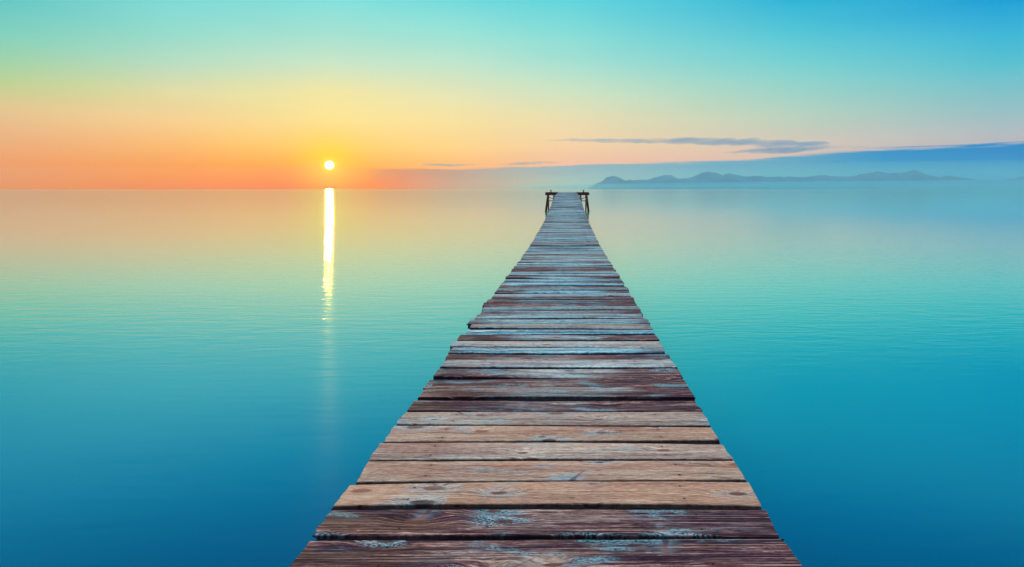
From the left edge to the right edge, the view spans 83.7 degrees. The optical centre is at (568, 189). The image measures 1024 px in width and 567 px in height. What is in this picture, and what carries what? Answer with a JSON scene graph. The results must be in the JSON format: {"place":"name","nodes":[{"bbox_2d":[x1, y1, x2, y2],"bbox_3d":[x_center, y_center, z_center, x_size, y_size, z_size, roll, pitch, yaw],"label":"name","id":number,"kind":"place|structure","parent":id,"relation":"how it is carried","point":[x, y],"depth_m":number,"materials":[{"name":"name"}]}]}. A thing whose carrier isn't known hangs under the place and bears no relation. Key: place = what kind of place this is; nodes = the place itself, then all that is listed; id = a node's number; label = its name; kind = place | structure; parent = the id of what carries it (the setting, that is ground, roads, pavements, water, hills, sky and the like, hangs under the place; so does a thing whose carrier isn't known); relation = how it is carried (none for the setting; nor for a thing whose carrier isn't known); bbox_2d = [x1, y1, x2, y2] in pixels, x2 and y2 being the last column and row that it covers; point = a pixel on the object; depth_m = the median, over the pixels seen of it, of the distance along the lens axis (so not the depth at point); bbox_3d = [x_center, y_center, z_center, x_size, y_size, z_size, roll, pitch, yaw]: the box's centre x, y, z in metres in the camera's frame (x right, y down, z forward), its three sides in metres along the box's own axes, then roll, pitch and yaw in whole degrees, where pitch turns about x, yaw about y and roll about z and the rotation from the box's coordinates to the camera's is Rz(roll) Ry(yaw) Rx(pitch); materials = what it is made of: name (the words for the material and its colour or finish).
{"place":"outdoors","nodes":[
{"label":"outdoors","id":0,"kind":"place"},
{"bbox_2d":[0,189,1023,566],"bbox_3d":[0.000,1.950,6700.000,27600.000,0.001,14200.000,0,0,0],"label":"water","id":1,"kind":"structure","parent":0,"point":[216,377],"depth_m":7.00,"materials":[{"name":"blue liquid"}]},
{"bbox_2d":[290,190,801,566],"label":"pier","id":2,"kind":"structure","parent":1,"relation":"in","point":[553,416],"depth_m":2.40,"materials":[{"name":"brown wood"}]},
{"bbox_2d":[0,0,1023,188],"label":"sky","id":3,"kind":"structure","parent":0,"point":[95,94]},
{"bbox_2d":[588,169,1023,188],"bbox_3d":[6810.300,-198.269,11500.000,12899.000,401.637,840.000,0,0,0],"label":"hills","id":4,"kind":"structure","parent":0,"point":[914,179],"depth_m":11254.18,"materials":[{"name":"blue"}]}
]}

